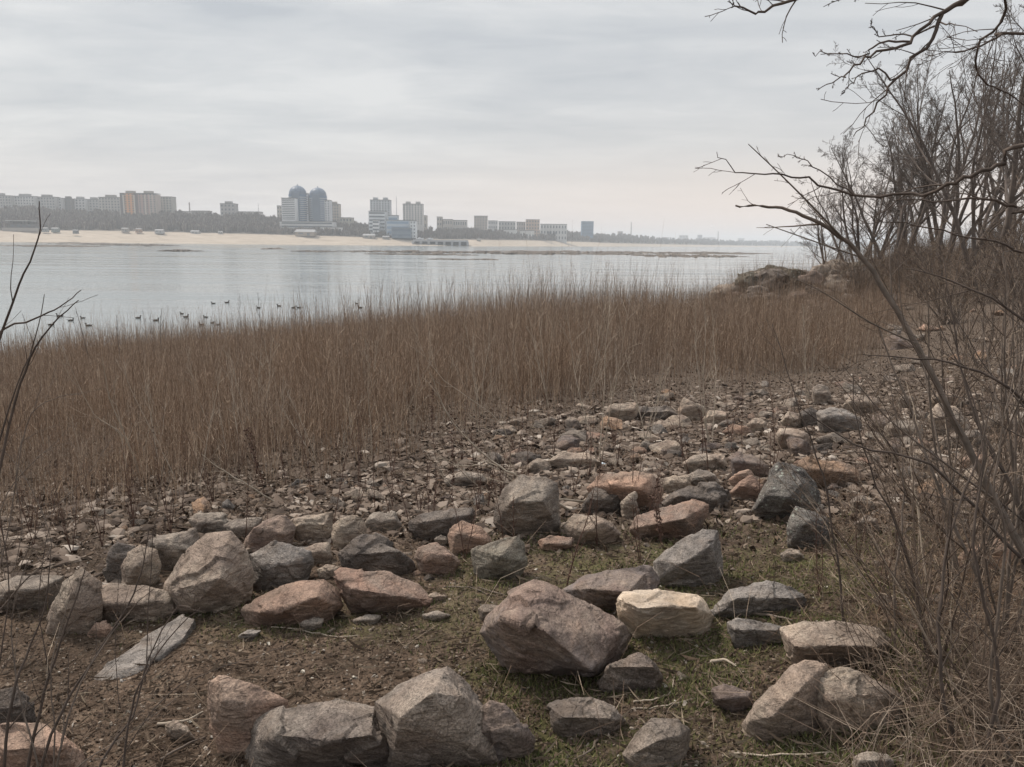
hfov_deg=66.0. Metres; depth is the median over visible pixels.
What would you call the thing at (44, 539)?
stone
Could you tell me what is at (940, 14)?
overhanging tree
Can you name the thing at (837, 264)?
rock
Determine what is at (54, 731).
bare shrub
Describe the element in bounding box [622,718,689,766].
rock
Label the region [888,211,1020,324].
bare bush
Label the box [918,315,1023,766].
upright stem
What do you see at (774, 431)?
dried weed
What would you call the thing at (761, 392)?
stone
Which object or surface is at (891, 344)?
stone
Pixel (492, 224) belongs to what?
apartment building
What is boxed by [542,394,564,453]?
dried weed
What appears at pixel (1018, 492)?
bare shrub
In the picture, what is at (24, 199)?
apartment building
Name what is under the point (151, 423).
pale stalk
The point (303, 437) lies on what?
dried weed
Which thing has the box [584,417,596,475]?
dried weed
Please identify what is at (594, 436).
stone
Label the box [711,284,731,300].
rock
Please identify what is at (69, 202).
apartment building
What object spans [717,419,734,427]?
rock
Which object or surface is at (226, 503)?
stone
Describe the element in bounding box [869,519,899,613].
dried weed
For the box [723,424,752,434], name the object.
stone
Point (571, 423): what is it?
stone
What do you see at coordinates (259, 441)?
dried weed
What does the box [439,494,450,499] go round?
stone
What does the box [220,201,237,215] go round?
apartment building
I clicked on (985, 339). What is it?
stone
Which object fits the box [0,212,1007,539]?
dry reeds
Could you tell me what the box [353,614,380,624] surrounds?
rock
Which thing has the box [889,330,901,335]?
stone
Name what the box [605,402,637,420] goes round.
rock
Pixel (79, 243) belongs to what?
shoal
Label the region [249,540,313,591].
rock
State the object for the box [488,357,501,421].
pale stalk
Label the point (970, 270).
bare bush
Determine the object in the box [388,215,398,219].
glass building
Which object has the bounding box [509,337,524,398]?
pale stalk
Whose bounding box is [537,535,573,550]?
rock
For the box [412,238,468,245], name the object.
concrete pier
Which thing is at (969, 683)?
bare shrub
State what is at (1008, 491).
bare shrub
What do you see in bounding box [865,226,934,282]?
bare bush
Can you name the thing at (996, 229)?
bare bush
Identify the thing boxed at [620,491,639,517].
rock
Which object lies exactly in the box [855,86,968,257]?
bare tree
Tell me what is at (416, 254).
shoal
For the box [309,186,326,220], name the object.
domed tower
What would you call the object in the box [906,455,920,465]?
stone
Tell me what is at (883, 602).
stone
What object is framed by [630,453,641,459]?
stone
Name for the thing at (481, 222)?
apartment building
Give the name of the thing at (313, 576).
stone
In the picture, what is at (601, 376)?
young willow
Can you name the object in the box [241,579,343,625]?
rock
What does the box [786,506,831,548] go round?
rock
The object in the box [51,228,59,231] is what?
beach hut
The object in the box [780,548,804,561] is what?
rock
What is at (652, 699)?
fallen twig
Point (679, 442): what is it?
dried weed
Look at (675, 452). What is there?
stone
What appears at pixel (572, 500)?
dry branch
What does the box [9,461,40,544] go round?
dried weed
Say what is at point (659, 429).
stone
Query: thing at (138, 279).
river water
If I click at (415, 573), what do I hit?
stone
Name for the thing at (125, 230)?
beach hut
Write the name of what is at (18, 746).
rock
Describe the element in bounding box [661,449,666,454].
stone
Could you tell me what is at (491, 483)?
dried weed
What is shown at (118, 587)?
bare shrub
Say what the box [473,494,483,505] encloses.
stone
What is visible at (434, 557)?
rock
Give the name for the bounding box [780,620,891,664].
rock
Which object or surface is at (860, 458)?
stone
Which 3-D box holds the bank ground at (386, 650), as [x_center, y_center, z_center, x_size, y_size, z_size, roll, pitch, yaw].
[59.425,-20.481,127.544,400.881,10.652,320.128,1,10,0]
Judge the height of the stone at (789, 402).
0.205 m
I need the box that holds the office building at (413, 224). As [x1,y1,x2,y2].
[410,220,416,237]
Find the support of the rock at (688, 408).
on the bank ground at (386, 650)
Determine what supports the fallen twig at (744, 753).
on the bank ground at (386, 650)
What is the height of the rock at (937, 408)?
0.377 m
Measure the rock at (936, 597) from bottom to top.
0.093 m
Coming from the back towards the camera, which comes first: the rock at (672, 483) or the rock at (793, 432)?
the rock at (793, 432)
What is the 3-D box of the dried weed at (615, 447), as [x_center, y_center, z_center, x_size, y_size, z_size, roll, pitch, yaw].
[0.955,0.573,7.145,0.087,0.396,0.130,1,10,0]
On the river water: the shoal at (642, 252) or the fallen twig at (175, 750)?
the shoal at (642, 252)
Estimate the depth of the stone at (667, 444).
7.94 m
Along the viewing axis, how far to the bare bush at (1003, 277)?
22.04 m
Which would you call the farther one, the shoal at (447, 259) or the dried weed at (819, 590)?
the shoal at (447, 259)
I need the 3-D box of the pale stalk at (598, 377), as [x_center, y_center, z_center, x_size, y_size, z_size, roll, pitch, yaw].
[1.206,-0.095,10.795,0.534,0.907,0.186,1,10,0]
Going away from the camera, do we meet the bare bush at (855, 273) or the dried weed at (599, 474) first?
the dried weed at (599, 474)
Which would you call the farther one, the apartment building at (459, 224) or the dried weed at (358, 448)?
the apartment building at (459, 224)
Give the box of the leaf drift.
[0,327,1023,560]
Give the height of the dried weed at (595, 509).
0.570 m
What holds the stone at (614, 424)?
on the bank ground at (386, 650)
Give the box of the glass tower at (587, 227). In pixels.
[581,221,593,237]
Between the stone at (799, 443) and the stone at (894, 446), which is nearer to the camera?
the stone at (894, 446)
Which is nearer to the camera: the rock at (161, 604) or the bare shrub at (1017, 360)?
the rock at (161, 604)
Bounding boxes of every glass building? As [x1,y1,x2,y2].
[386,220,409,234]
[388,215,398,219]
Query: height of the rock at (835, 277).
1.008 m
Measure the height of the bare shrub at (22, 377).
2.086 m
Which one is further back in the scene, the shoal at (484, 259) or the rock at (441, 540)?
the shoal at (484, 259)
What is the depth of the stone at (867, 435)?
7.73 m
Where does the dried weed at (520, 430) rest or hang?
on the bank ground at (386, 650)
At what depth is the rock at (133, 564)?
4.76 m
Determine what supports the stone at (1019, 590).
on the bank ground at (386, 650)
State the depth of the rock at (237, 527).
5.50 m
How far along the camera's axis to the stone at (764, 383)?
14.17 m
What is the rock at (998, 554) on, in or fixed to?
on the bank ground at (386, 650)
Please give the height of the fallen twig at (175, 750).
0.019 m
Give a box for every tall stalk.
[75,308,93,373]
[158,309,163,369]
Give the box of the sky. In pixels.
[0,0,1023,244]
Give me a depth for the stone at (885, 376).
13.29 m
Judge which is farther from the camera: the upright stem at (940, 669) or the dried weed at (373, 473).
the dried weed at (373, 473)
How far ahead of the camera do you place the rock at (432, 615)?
4.00 m
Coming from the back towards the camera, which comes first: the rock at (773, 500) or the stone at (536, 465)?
the stone at (536, 465)
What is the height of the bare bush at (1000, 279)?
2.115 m
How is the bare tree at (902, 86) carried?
on the bank ground at (386, 650)
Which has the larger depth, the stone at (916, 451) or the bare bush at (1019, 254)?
the bare bush at (1019, 254)
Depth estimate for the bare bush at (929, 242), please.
40.11 m
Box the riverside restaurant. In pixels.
[2,220,41,230]
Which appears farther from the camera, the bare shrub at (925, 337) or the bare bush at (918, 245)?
the bare bush at (918, 245)
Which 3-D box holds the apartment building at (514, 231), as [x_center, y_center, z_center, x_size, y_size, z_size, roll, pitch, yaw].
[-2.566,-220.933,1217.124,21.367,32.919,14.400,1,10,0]
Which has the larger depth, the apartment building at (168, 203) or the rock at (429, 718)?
the apartment building at (168, 203)
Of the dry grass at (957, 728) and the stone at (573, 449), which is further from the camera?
the stone at (573, 449)
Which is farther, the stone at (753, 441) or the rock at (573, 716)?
the stone at (753, 441)
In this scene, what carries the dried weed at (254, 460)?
on the bank ground at (386, 650)
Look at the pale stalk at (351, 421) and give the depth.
7.61 m
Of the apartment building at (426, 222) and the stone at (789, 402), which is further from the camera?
the apartment building at (426, 222)
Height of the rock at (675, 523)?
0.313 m
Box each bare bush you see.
[826,225,904,300]
[830,227,903,293]
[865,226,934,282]
[869,236,931,288]
[871,201,924,257]
[877,237,955,297]
[878,218,947,279]
[880,235,920,287]
[884,232,950,285]
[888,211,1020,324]
[900,215,971,272]
[905,250,1001,323]
[929,211,1022,303]
[937,240,991,294]
[961,205,1011,257]
[972,217,1023,293]
[975,221,1023,306]
[978,254,1023,299]
[980,208,1019,255]
[981,202,1023,317]
[981,257,1018,298]
[984,208,1020,249]
[1001,247,1023,301]
[1009,220,1023,301]
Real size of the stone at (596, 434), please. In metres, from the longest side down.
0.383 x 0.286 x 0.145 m
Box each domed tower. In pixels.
[288,184,306,220]
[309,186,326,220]
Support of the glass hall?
on the bank ground at (116, 235)
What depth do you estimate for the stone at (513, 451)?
7.66 m
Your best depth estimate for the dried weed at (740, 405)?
7.44 m
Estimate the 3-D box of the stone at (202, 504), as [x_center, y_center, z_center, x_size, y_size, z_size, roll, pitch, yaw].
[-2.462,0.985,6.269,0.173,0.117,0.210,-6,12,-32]
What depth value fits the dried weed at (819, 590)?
3.87 m
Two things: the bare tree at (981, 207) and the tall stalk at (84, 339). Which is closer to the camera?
the tall stalk at (84, 339)
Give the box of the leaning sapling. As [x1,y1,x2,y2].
[735,144,1023,554]
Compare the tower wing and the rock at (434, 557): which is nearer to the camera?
the rock at (434, 557)
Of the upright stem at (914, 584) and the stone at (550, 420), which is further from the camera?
the stone at (550, 420)
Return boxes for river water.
[0,242,915,356]
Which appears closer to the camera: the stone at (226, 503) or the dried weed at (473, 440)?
the stone at (226, 503)
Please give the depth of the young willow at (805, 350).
11.84 m
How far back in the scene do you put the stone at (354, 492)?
6.55 m
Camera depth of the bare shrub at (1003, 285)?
25.27 m
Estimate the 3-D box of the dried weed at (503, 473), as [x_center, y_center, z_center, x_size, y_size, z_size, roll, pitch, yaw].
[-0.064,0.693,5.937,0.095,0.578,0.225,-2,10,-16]
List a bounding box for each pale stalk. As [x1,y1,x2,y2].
[140,370,166,463]
[142,376,161,473]
[193,369,232,488]
[216,402,229,471]
[222,345,240,455]
[226,354,253,459]
[280,405,313,459]
[286,390,313,452]
[340,393,365,457]
[343,397,357,458]
[400,345,442,431]
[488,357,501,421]
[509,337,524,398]
[580,346,618,407]
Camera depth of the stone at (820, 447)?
7.51 m
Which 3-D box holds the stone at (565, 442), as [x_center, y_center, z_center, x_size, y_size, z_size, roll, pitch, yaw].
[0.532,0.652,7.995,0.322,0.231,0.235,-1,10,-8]
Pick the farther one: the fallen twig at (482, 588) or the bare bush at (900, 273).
the bare bush at (900, 273)
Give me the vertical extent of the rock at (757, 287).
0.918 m
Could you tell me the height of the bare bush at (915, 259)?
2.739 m
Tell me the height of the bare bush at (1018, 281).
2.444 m
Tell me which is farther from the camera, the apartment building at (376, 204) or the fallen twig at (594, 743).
the apartment building at (376, 204)
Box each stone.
[42,537,52,542]
[97,509,115,515]
[111,513,122,517]
[124,531,134,537]
[130,519,145,525]
[191,497,211,512]
[222,499,234,509]
[288,479,302,487]
[309,574,317,578]
[312,505,320,510]
[330,496,341,503]
[344,489,365,497]
[366,479,379,485]
[366,489,388,500]
[412,570,421,575]
[418,658,426,663]
[423,574,435,581]
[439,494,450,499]
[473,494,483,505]
[486,452,501,465]
[492,429,511,434]
[493,435,504,440]
[499,425,516,433]
[503,448,523,457]
[507,418,523,424]
[507,452,515,460]
[509,457,528,464]
[515,451,540,462]
[526,458,552,471]
[533,420,544,428]
[538,417,555,425]
[542,444,563,450]
[555,435,579,450]
[560,428,587,442]
[563,489,572,495]
[565,419,580,429]
[566,447,582,452]
[577,415,597,424]
[587,432,600,436]
[587,432,604,439]
[600,416,622,429]
[607,457,622,465]
[620,445,632,450]
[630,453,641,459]
[631,446,646,452]
[634,431,659,439]
[639,439,650,450]
[643,461,665,468]
[648,439,681,453]
[649,424,667,434]
[655,395,666,400]
[659,389,676,394]
[659,415,691,426]
[660,393,673,397]
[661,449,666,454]
[667,449,681,456]
[677,671,687,678]
[681,436,690,442]
[701,442,721,449]
[715,401,730,407]
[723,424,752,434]
[724,442,735,449]
[740,437,760,445]
[747,412,755,418]
[752,389,768,396]
[758,411,772,417]
[758,478,766,484]
[761,381,768,386]
[781,398,798,406]
[786,436,810,455]
[795,389,805,395]
[811,443,832,450]
[815,433,841,443]
[824,483,838,491]
[828,490,839,496]
[832,433,846,442]
[835,381,851,385]
[842,382,862,392]
[853,457,881,462]
[864,431,887,438]
[868,453,881,462]
[870,594,896,609]
[881,440,902,454]
[883,375,896,381]
[884,323,902,330]
[884,335,912,349]
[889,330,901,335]
[893,364,915,371]
[896,466,923,481]
[901,437,918,445]
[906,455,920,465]
[908,624,917,629]
[910,410,928,419]
[911,360,920,363]
[913,449,938,459]
[916,324,937,330]
[917,479,954,496]
[963,468,976,482]
[978,336,1006,342]
[990,430,1023,448]
[992,310,1011,315]
[997,368,1015,377]
[1005,584,1023,600]
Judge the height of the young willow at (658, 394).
1.020 m
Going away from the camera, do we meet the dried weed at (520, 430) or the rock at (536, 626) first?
the rock at (536, 626)
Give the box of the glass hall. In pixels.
[391,227,411,237]
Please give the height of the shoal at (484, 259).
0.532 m
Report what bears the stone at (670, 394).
on the bank ground at (386, 650)
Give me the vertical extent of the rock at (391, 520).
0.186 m
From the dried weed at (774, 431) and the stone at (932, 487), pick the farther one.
the dried weed at (774, 431)
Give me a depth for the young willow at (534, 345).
11.04 m
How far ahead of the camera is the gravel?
6.95 m
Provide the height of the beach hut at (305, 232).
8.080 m
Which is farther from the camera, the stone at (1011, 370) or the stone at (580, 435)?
the stone at (1011, 370)
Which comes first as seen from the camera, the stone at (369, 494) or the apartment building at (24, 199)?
the stone at (369, 494)
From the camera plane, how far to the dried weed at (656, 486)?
5.43 m
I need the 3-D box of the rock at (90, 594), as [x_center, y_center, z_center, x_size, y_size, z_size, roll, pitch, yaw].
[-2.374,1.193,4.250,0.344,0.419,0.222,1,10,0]
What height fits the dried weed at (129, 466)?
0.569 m
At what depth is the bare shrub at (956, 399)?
9.64 m
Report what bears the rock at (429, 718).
on the bank ground at (386, 650)
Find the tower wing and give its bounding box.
[324,200,332,220]
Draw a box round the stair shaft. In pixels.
[306,193,309,220]
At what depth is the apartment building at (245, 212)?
1125.37 m
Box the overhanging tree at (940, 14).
[694,0,1023,266]
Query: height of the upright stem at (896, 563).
1.181 m
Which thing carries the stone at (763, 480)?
on the bank ground at (386, 650)
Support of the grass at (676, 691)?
on the bank ground at (386, 650)
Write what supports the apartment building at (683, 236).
on the bank ground at (116, 235)
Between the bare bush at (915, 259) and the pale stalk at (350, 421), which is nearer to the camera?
the pale stalk at (350, 421)
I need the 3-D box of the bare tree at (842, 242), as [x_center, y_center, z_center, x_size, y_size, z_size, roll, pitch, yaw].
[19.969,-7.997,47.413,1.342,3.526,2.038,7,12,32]
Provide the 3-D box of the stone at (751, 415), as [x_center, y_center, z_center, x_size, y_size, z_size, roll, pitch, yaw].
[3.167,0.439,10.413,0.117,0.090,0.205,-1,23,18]
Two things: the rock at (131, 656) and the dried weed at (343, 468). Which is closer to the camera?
the rock at (131, 656)
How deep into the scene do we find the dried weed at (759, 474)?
5.42 m
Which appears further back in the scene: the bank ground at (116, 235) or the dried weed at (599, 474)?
the bank ground at (116, 235)
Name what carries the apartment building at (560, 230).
on the bank ground at (116, 235)
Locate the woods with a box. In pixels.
[0,204,970,247]
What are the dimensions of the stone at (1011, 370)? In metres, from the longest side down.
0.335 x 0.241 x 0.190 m
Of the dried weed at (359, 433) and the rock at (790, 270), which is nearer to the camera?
the dried weed at (359, 433)
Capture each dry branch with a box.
[60,343,153,474]
[202,454,273,501]
[408,323,570,511]
[426,427,498,503]
[559,498,584,503]
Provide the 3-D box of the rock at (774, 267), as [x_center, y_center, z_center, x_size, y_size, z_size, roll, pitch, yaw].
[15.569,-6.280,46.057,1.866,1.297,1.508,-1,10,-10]
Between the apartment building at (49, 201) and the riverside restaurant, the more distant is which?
the apartment building at (49, 201)
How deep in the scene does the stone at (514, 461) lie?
7.30 m
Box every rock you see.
[0,575,63,608]
[0,687,36,723]
[0,722,87,766]
[45,568,103,634]
[87,620,112,637]
[94,614,195,680]
[101,583,177,622]
[102,542,134,582]
[121,545,161,585]
[148,527,198,572]
[163,531,253,612]
[165,720,195,740]
[188,512,228,532]
[207,675,287,757]
[223,517,262,537]
[238,629,260,639]
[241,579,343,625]
[244,515,295,552]
[244,698,388,766]
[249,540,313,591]
[293,511,332,541]
[299,617,323,630]
[305,542,331,562]
[316,564,338,578]
[331,515,366,549]
[333,567,432,612]
[338,533,415,574]
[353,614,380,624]
[365,511,401,530]
[374,666,499,766]
[408,507,475,540]
[414,542,460,574]
[422,611,450,620]
[428,592,446,601]
[434,535,447,545]
[444,471,487,486]
[447,521,491,554]
[471,536,527,578]
[478,604,496,620]
[479,579,630,676]
[481,700,535,761]
[493,474,560,535]
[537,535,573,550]
[547,451,600,468]
[547,697,625,736]
[562,565,659,610]
[563,514,620,543]
[580,487,619,513]
[586,471,663,507]
[597,652,663,692]
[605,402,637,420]
[616,588,713,638]
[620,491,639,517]
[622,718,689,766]
[629,499,708,539]
[636,405,677,419]
[653,529,722,586]
[660,475,690,491]
[661,482,732,509]
[678,397,704,419]
[683,453,726,471]
[687,469,718,485]
[703,410,728,423]
[710,580,806,617]
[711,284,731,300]
[711,684,752,712]
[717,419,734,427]
[720,284,733,295]
[727,618,782,647]
[728,451,768,476]
[729,469,753,485]
[730,475,763,499]
[732,285,745,291]
[735,272,757,287]
[741,660,827,740]
[747,285,769,294]
[747,418,767,431]
[751,292,778,301]
[751,462,820,519]
[754,269,787,289]
[764,265,784,269]
[775,428,809,449]
[780,411,801,427]
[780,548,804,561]
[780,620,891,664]
[783,268,805,285]
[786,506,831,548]
[796,456,864,488]
[798,270,825,287]
[800,407,817,426]
[810,264,831,276]
[812,384,831,404]
[816,407,861,433]
[817,667,905,730]
[821,274,852,291]
[824,259,847,271]
[842,395,879,413]
[850,495,874,512]
[852,751,895,766]
[854,515,879,531]
[867,415,889,432]
[884,419,923,437]
[898,395,913,407]
[922,594,947,608]
[927,403,970,435]
[931,390,961,407]
[939,430,980,447]
[958,536,1014,570]
[960,454,991,467]
[980,412,1023,433]
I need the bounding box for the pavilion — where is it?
[320,227,343,234]
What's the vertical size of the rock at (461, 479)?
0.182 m
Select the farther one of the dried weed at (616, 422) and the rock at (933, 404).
the rock at (933, 404)
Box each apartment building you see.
[0,193,13,208]
[14,194,38,207]
[37,195,59,210]
[58,198,64,209]
[64,196,74,210]
[74,197,88,210]
[88,197,98,211]
[98,195,120,216]
[120,191,161,215]
[161,196,176,212]
[191,210,211,214]
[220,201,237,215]
[238,211,262,214]
[277,205,281,216]
[332,202,340,222]
[339,217,353,225]
[368,211,386,233]
[370,197,391,219]
[372,220,379,235]
[403,201,423,232]
[424,215,427,230]
[437,217,442,230]
[443,219,452,229]
[453,220,467,230]
[474,216,487,230]
[488,220,497,231]
[498,221,515,229]
[503,229,516,233]
[516,222,525,233]
[520,230,534,238]
[526,219,539,238]
[540,224,566,243]
[679,235,687,239]
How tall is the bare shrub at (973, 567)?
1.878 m
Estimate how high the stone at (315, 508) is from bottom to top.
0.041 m
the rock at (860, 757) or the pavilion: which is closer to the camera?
the rock at (860, 757)
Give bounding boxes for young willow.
[459,309,498,415]
[525,295,554,407]
[558,293,643,460]
[576,277,613,392]
[620,353,672,440]
[686,299,725,442]
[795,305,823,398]
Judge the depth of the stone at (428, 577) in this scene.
4.53 m
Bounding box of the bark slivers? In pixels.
[0,375,1023,766]
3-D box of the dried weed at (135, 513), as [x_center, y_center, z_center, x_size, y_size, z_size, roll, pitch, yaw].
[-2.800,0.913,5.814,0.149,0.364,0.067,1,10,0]
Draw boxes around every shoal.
[0,245,108,246]
[33,242,121,243]
[85,244,179,245]
[158,249,199,251]
[297,250,336,251]
[340,250,609,254]
[366,253,472,255]
[429,258,469,259]
[470,258,498,259]
[494,250,741,254]
[547,252,650,254]
[632,253,747,257]
[686,251,771,253]
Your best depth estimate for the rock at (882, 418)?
7.86 m
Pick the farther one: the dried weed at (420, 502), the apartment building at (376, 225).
the apartment building at (376, 225)
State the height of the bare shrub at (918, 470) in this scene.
0.798 m
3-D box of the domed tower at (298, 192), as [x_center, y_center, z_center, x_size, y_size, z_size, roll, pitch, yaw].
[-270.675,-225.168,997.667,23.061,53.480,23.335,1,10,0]
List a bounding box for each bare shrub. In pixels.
[0,201,96,472]
[0,358,104,610]
[0,377,117,579]
[0,513,295,766]
[0,547,193,766]
[12,461,172,707]
[759,392,1023,675]
[787,447,1022,595]
[791,471,1023,648]
[808,536,1023,719]
[812,449,1023,735]
[814,359,1009,461]
[814,553,1023,725]
[823,385,1014,514]
[832,176,1023,540]
[848,320,1023,545]
[870,247,1023,651]
[878,296,1023,597]
[892,272,1023,406]
[894,251,1020,341]
[903,277,968,340]
[904,225,1023,366]
[944,263,1023,588]
[951,213,1023,382]
[955,157,1022,341]
[983,237,1019,314]
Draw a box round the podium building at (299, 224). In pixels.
[280,221,336,228]
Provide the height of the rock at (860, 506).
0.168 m
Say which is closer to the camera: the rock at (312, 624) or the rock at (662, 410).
the rock at (312, 624)
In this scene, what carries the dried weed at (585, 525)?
on the bank ground at (386, 650)
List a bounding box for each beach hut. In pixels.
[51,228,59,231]
[121,228,129,231]
[135,228,142,232]
[155,229,164,233]
[190,230,200,233]
[294,229,316,235]
[363,234,375,238]
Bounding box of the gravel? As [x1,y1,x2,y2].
[0,354,1023,613]
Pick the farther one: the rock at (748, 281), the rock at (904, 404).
the rock at (748, 281)
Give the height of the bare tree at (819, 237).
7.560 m
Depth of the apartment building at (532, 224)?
1225.84 m
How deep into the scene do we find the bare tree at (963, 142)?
40.65 m
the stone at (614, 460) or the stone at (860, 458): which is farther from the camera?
the stone at (614, 460)
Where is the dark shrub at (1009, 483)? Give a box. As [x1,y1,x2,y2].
[782,228,1023,564]
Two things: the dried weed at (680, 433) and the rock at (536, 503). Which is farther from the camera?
the dried weed at (680, 433)
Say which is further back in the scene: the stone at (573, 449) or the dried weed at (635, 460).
the stone at (573, 449)
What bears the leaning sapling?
on the bank ground at (386, 650)
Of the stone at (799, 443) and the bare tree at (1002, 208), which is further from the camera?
the bare tree at (1002, 208)
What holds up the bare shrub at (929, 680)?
on the bank ground at (386, 650)
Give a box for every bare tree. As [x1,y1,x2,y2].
[793,131,936,261]
[795,179,862,264]
[817,98,953,273]
[822,127,951,264]
[826,0,1023,285]
[836,221,856,261]
[844,143,925,270]
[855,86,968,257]
[870,46,1023,259]
[881,132,950,248]
[888,84,983,262]
[906,62,1016,261]
[913,39,1023,275]
[948,80,1023,284]
[964,3,1023,299]
[965,49,1023,245]
[971,45,1023,245]
[972,3,1023,311]
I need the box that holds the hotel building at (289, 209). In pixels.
[281,198,297,220]
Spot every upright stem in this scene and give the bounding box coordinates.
[754,318,851,621]
[848,367,963,679]
[874,358,951,653]
[903,349,1002,748]
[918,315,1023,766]
[926,367,1023,764]
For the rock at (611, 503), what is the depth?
5.76 m
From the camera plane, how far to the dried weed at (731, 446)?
6.46 m
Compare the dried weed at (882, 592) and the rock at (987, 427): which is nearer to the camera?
the dried weed at (882, 592)
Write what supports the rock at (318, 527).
on the bank ground at (386, 650)
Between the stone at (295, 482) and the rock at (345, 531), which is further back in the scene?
the stone at (295, 482)
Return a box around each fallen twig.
[157,711,202,725]
[160,736,204,760]
[271,626,357,636]
[436,574,505,594]
[443,586,494,595]
[573,738,598,759]
[631,698,694,708]
[633,679,673,702]
[710,658,736,666]
[734,748,853,756]
[751,612,791,620]
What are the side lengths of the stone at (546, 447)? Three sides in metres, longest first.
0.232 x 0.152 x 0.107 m
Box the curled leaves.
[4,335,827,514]
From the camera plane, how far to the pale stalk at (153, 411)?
8.71 m
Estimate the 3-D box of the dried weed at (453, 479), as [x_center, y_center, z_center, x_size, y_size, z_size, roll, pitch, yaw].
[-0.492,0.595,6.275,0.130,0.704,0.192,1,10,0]
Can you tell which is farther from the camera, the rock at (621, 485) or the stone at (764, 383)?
the stone at (764, 383)
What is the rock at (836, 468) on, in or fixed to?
on the bank ground at (386, 650)
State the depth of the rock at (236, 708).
2.93 m
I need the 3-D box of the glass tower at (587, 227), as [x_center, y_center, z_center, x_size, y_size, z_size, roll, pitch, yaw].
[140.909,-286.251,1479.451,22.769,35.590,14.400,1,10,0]
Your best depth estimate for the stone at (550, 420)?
9.57 m
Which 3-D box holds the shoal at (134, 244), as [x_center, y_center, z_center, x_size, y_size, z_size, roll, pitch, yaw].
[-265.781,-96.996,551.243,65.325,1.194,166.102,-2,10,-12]
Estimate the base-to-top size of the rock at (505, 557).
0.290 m
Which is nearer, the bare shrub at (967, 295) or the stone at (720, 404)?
the stone at (720, 404)
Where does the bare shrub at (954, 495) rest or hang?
on the bank ground at (386, 650)
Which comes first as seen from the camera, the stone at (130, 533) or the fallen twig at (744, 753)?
the fallen twig at (744, 753)
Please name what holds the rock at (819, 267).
on the bank ground at (386, 650)
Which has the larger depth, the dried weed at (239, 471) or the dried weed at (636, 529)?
the dried weed at (239, 471)
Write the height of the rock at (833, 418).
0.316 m
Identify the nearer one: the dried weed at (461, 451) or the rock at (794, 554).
the rock at (794, 554)
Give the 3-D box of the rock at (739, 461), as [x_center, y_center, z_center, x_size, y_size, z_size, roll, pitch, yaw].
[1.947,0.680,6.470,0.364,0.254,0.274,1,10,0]
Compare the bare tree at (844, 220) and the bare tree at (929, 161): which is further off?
the bare tree at (844, 220)
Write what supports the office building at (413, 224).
on the bank ground at (116, 235)
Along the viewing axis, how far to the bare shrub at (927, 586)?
3.02 m
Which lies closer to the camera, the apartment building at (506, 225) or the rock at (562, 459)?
the rock at (562, 459)
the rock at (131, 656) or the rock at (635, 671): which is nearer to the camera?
the rock at (635, 671)
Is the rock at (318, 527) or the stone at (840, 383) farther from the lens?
the stone at (840, 383)
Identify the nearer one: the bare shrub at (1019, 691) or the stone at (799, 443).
the bare shrub at (1019, 691)
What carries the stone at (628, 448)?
on the bank ground at (386, 650)
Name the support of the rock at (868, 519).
on the bank ground at (386, 650)
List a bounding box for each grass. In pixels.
[1,434,1023,766]
[24,505,978,766]
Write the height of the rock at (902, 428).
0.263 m
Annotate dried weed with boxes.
[0,507,8,559]
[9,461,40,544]
[16,481,36,527]
[49,470,82,552]
[50,495,58,525]
[82,460,108,545]
[120,430,135,485]
[122,451,134,526]
[127,484,140,526]
[148,425,165,509]
[163,477,174,533]
[178,481,188,513]
[180,423,218,501]
[235,424,250,475]
[241,482,251,536]
[243,427,265,501]
[245,400,272,471]
[274,429,288,485]
[295,416,305,459]
[295,423,312,492]
[321,398,359,542]
[330,426,340,462]
[354,418,361,481]
[354,455,367,510]
[356,397,366,460]
[368,430,377,509]
[379,434,408,521]
[386,434,400,472]
[386,459,395,505]
[413,472,424,510]
[422,459,439,512]
[427,383,436,458]
[432,468,439,510]
[442,413,457,488]
[450,482,482,561]
[458,430,465,460]
[461,378,471,425]
[467,407,481,466]
[468,455,485,508]
[486,452,497,506]
[488,471,505,536]
[498,445,512,495]
[507,403,525,452]
[509,497,517,535]
[521,406,532,475]
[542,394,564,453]
[566,489,593,586]
[570,432,588,492]
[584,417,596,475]
[584,467,604,545]
[594,451,606,479]
[602,395,622,440]
[609,421,618,447]
[613,427,621,464]
[628,497,644,561]
[631,432,645,482]
[640,371,645,421]
[645,477,664,510]
[648,469,663,544]
[649,462,664,510]
[659,413,688,473]
[672,404,688,458]
[697,378,710,423]
[697,401,708,453]
[698,412,707,466]
[723,382,744,441]
[724,411,736,452]
[738,375,750,441]
[756,449,765,494]
[764,371,791,465]
[791,351,813,411]
[811,512,827,595]
[852,463,867,561]
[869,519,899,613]
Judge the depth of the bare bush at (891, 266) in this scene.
38.44 m
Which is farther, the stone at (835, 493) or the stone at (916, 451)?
the stone at (916, 451)
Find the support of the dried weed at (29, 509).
on the bank ground at (386, 650)
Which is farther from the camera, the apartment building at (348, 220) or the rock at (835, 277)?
the apartment building at (348, 220)
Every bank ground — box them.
[0,217,920,247]
[0,244,1023,766]
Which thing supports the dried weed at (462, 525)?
on the bank ground at (386, 650)
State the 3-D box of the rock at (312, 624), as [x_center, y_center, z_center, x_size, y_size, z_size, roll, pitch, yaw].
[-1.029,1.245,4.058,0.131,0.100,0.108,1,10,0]
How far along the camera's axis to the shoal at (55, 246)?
420.27 m

